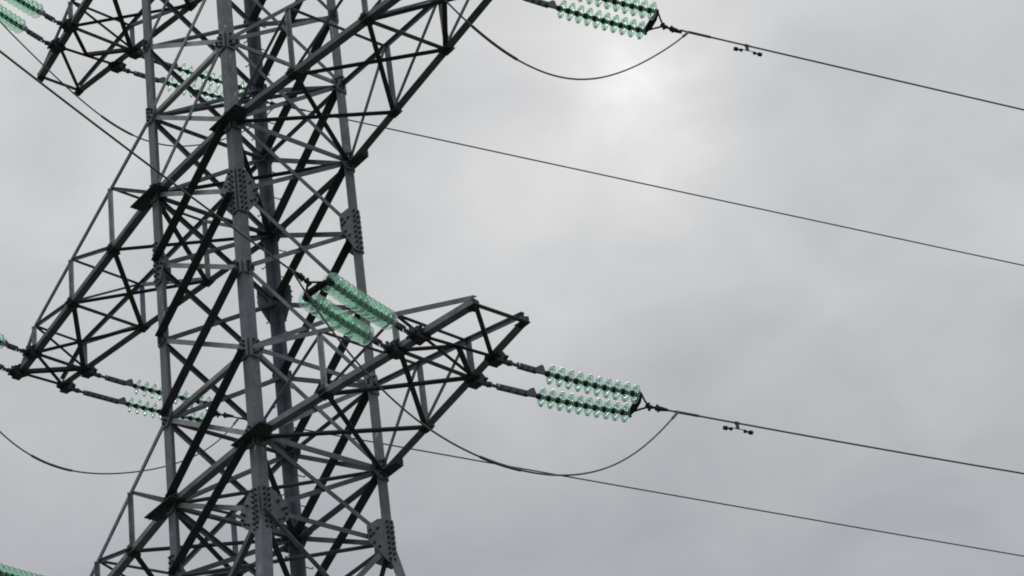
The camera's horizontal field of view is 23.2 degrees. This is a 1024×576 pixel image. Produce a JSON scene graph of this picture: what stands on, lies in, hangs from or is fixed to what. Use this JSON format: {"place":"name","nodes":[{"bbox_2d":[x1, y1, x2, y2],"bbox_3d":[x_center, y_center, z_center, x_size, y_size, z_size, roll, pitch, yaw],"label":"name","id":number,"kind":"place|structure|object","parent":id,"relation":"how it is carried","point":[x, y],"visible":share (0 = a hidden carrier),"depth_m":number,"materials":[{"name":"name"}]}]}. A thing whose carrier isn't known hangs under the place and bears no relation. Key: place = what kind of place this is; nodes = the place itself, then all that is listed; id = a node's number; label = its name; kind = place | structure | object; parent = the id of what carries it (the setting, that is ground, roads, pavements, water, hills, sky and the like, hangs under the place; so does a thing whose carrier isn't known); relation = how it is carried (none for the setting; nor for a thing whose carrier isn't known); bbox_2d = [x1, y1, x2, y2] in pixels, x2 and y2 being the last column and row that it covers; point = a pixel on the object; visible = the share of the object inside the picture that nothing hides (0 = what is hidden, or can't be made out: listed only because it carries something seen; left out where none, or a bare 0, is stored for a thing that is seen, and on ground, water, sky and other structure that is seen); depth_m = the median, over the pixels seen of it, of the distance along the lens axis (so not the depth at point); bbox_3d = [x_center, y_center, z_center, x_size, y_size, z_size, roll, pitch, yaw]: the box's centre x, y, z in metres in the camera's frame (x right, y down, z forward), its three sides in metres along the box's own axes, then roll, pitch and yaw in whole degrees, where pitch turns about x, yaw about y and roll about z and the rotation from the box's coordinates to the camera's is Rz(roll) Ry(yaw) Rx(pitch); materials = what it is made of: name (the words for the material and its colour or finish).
{"place":"outdoors","nodes":[
{"label":"outdoors","id":0,"kind":"place"},
{"bbox_2d":[0,0,1023,575],"label":"sky","id":1,"kind":"structure","parent":0,"point":[717,309],"materials":[{"name":"grey"}]},
{"label":"ground","id":2,"kind":"structure","parent":0,"visible":0},
{"bbox_2d":[7,0,530,575],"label":"transmission tower","id":3,"kind":"structure","parent":2,"relation":"on","point":[265,510],"depth_m":37.77,"materials":[{"name":"metal"}]},
{"bbox_2d":[0,364,13,373],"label":"insulator string","id":4,"kind":"object","parent":3,"relation":"attached to","point":[5,369],"visible":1,"depth_m":42.79,"materials":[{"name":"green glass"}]},
{"bbox_2d":[0,334,29,354],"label":"insulator string","id":5,"kind":"object","parent":3,"relation":"attached to","point":[5,343],"visible":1,"depth_m":42.16,"materials":[{"name":"green glass"}]},
{"bbox_2d":[0,564,41,575],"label":"insulator string","id":6,"kind":"object","parent":3,"relation":"attached to","point":[2,573],"visible":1,"depth_m":36.46,"materials":[{"name":"green glass"}]},
{"bbox_2d":[0,4,53,47],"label":"insulator string","id":7,"kind":"object","parent":3,"relation":"attached to","point":[23,27],"visible":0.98,"depth_m":44.35,"materials":[{"name":"green glass"}]},
{"bbox_2d":[4,0,65,27],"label":"insulator string","id":8,"kind":"object","parent":3,"relation":"attached to","point":[41,11],"visible":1,"depth_m":44.06,"materials":[{"name":"green glass"}]},
{"bbox_2d":[71,388,203,422],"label":"insulator string","id":9,"kind":"object","parent":3,"relation":"attached to","point":[122,401],"visible":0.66,"depth_m":43.93,"materials":[{"name":"green glass"}]},
{"bbox_2d":[201,411,233,421],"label":"yoke assembly","id":10,"kind":"object","parent":9,"relation":"attached to","point":[224,414],"visible":0.41,"depth_m":44.28,"materials":[{"name":"metal"}]},
{"bbox_2d":[232,416,1023,556],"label":"overhead wire","id":11,"kind":"object","parent":10,"relation":"attached to","point":[241,418],"visible":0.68,"depth_m":47.94,"materials":[{"name":"black metal"}]},
{"bbox_2d":[0,417,239,473],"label":"jumper loop","id":12,"kind":"object","parent":11,"relation":"hanging from","point":[71,470],"visible":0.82,"depth_m":41.24,"materials":[{"name":"black metal"}]},
{"bbox_2d":[92,373,210,410],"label":"insulator string","id":13,"kind":"object","parent":3,"relation":"attached to","point":[144,388],"visible":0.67,"depth_m":43.54,"materials":[{"name":"green glass"}]},
{"bbox_2d":[121,68,239,103],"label":"insulator string","id":14,"kind":"object","parent":3,"relation":"attached to","point":[213,95],"visible":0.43,"depth_m":46.19,"materials":[{"name":"green glass"}]},
{"bbox_2d":[139,54,248,96],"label":"insulator string","id":15,"kind":"object","parent":3,"relation":"attached to","point":[181,69],"visible":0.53,"depth_m":45.95,"materials":[{"name":"green glass"}]},
{"bbox_2d":[243,95,275,104],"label":"yoke assembly","id":16,"kind":"object","parent":15,"relation":"attached to","point":[267,102],"visible":0.3,"depth_m":46.59,"materials":[{"name":"metal"}]},
{"bbox_2d":[0,21,272,146],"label":"jumper loop","id":17,"kind":"object","parent":16,"relation":"hanging from","point":[102,116],"visible":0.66,"depth_m":43.29,"materials":[{"name":"black metal"}]},
{"bbox_2d":[291,107,1023,265],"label":"overhead wire","id":18,"kind":"object","parent":16,"relation":"attached to","point":[675,190],"visible":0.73,"depth_m":49.99,"materials":[{"name":"black metal"}]},
{"bbox_2d":[298,288,392,351],"bbox_3d":[-2.114,0.486,32.605,0.282,0.313,2.090,-23,-30,21],"label":"insulator string","id":19,"kind":"object","parent":3,"relation":"attached to","point":[369,335],"visible":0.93,"depth_m":32.45,"materials":[{"name":"green glass"}]},
{"bbox_2d":[322,272,415,337],"bbox_3d":[-1.796,0.286,32.373,0.282,0.313,2.118,-23,-30,21],"label":"insulator string","id":20,"kind":"object","parent":3,"relation":"attached to","point":[392,320],"visible":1,"depth_m":32.18,"materials":[{"name":"green glass"}]},
{"bbox_2d":[293,270,334,301],"bbox_3d":[-2.615,-0.038,31.549,0.577,0.129,0.527,19,-43,-35],"label":"yoke assembly","id":21,"kind":"object","parent":20,"relation":"attached to","point":[318,286],"visible":0.94,"depth_m":31.55,"materials":[{"name":"metal"}]},
{"bbox_2d":[0,50,294,272],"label":"overhead wire","id":22,"kind":"object","parent":21,"relation":"attached to","point":[133,153],"visible":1,"depth_m":29.05,"materials":[{"name":"black metal"}]},
{"bbox_2d":[292,271,678,475],"bbox_3d":[-0.087,1.550,32.724,6.764,1.941,0.043,21,-43,-36],"label":"jumper loop","id":23,"kind":"object","parent":22,"relation":"hanging from","point":[430,429],"visible":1,"depth_m":31.71,"materials":[{"name":"black metal"}]},
{"bbox_2d":[482,381,629,422],"bbox_3d":[0.594,1.544,34.796,2.299,0.312,0.282,13,-39,-21],"label":"insulator string","id":24,"kind":"object","parent":3,"relation":"attached to","point":[531,392],"visible":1,"depth_m":34.83,"materials":[{"name":"green glass"}]},
{"bbox_2d":[627,391,667,417],"bbox_3d":[1.928,1.627,35.010,0.594,0.189,0.683,0,-35,-13],"label":"yoke assembly","id":25,"kind":"object","parent":24,"relation":"attached to","point":[633,408],"visible":1,"depth_m":35.04,"materials":[{"name":"metal"}]},
{"bbox_2d":[668,409,1023,473],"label":"overhead wire","id":26,"kind":"object","parent":25,"relation":"attached to","point":[688,414],"visible":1,"depth_m":36.27,"materials":[{"name":"black metal"}]},
{"bbox_2d":[723,421,752,434],"bbox_3d":[3.210,1.978,35.561,0.470,0.176,0.067,11,-38,-23],"label":"vibration damper","id":27,"kind":"object","parent":26,"relation":"hanging from","point":[749,432],"visible":1,"depth_m":35.55,"materials":[{"name":"metal"}]},
{"bbox_2d":[503,360,639,403],"bbox_3d":[0.794,1.246,34.336,2.115,0.312,0.282,14,-39,-19],"label":"insulator string","id":28,"kind":"object","parent":3,"relation":"attached to","point":[539,369],"visible":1,"depth_m":34.36,"materials":[{"name":"green glass"}]},
{"bbox_2d":[524,0,644,39],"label":"insulator string","id":29,"kind":"object","parent":3,"relation":"attached to","point":[568,11],"visible":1,"depth_m":36.73,"materials":[{"name":"green glass"}]},
{"bbox_2d":[641,8,681,34],"bbox_3d":[2.250,-3.892,36.994,0.593,0.182,0.502,7,-37,-22],"label":"yoke assembly","id":30,"kind":"object","parent":29,"relation":"attached to","point":[650,25],"visible":1,"depth_m":36.98,"materials":[{"name":"metal"}]},
{"bbox_2d":[680,29,1023,110],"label":"overhead wire","id":31,"kind":"object","parent":30,"relation":"attached to","point":[700,34],"visible":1,"depth_m":38.26,"materials":[{"name":"black metal"}]},
{"bbox_2d":[444,0,689,79],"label":"jumper loop","id":32,"kind":"object","parent":31,"relation":"hanging from","point":[498,46],"visible":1,"depth_m":33.94,"materials":[{"name":"black metal"}]},
{"bbox_2d":[733,44,761,56],"bbox_3d":[3.533,-3.590,37.524,0.470,0.176,0.067,10,-38,-24],"label":"vibration damper","id":33,"kind":"object","parent":31,"relation":"hanging from","point":[746,46],"visible":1,"depth_m":37.52,"materials":[{"name":"metal"}]},
{"bbox_2d":[578,0,656,20],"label":"insulator string","id":34,"kind":"object","parent":3,"relation":"attached to","point":[632,6],"visible":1,"depth_m":36.59,"materials":[{"name":"green glass"}]}
]}

